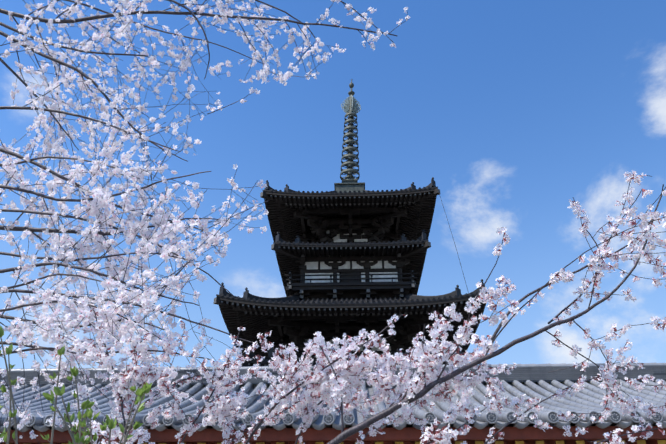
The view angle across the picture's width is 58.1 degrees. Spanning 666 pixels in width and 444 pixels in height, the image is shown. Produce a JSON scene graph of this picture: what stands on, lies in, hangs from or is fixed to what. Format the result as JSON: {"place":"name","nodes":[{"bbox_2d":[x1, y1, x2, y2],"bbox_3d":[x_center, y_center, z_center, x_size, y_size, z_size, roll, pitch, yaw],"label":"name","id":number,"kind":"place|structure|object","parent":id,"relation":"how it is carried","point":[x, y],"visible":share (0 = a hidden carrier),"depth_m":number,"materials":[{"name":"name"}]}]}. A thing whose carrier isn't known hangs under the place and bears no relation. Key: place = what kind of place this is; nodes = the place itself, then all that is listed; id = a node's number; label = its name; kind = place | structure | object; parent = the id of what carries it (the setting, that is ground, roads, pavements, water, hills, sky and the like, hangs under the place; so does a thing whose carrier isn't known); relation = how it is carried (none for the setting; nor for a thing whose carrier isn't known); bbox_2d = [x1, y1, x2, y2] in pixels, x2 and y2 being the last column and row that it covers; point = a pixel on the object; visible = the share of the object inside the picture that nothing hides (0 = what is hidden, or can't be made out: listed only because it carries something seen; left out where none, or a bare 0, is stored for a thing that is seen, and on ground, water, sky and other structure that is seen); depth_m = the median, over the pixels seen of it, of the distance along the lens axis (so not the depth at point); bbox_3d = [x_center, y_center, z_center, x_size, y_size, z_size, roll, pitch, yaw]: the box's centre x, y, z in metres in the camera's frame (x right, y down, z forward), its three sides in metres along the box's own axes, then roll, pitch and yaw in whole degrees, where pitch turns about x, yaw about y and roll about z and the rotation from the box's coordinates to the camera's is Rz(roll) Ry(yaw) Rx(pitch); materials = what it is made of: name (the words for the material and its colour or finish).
{"place":"outdoors","nodes":[
{"label":"outdoors","id":0,"kind":"place"},
{"bbox_2d":[0,362,665,443],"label":"tiled roof","id":1,"kind":"structure","parent":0,"point":[539,381],"depth_m":10.16,"materials":[{"name":"tile"}]},
{"bbox_2d":[0,0,665,368],"label":"sky","id":2,"kind":"structure","parent":0,"point":[516,110],"materials":[{"name":"blue"}]},
{"label":"ground","id":3,"kind":"structure","parent":0,"visible":0},
{"bbox_2d":[0,326,151,443],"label":"leafy shrub","id":4,"kind":"object","parent":3,"relation":"on","point":[78,438],"visible":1,"depth_m":2.49,"materials":[{"name":"green plant"}]},
{"bbox_2d":[0,0,409,443],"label":"cherry tree","id":5,"kind":"object","parent":3,"relation":"on","point":[99,200],"visible":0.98,"depth_m":5.55,"materials":[{"name":"pink plant"}]},
{"bbox_2d":[213,79,488,366],"bbox_3d":[1.144,3.778,37.530,16.090,34.050,16.090,-1,-30,2],"label":"pagoda","id":6,"kind":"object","parent":3,"relation":"on","point":[350,251],"visible":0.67,"depth_m":34.50,"materials":[{"name":"black wood"}]},
{"bbox_2d":[49,170,665,443],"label":"cherry tree","id":7,"kind":"object","parent":3,"relation":"on","point":[422,382],"visible":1,"depth_m":3.66,"materials":[{"name":"pink plant"}]}
]}

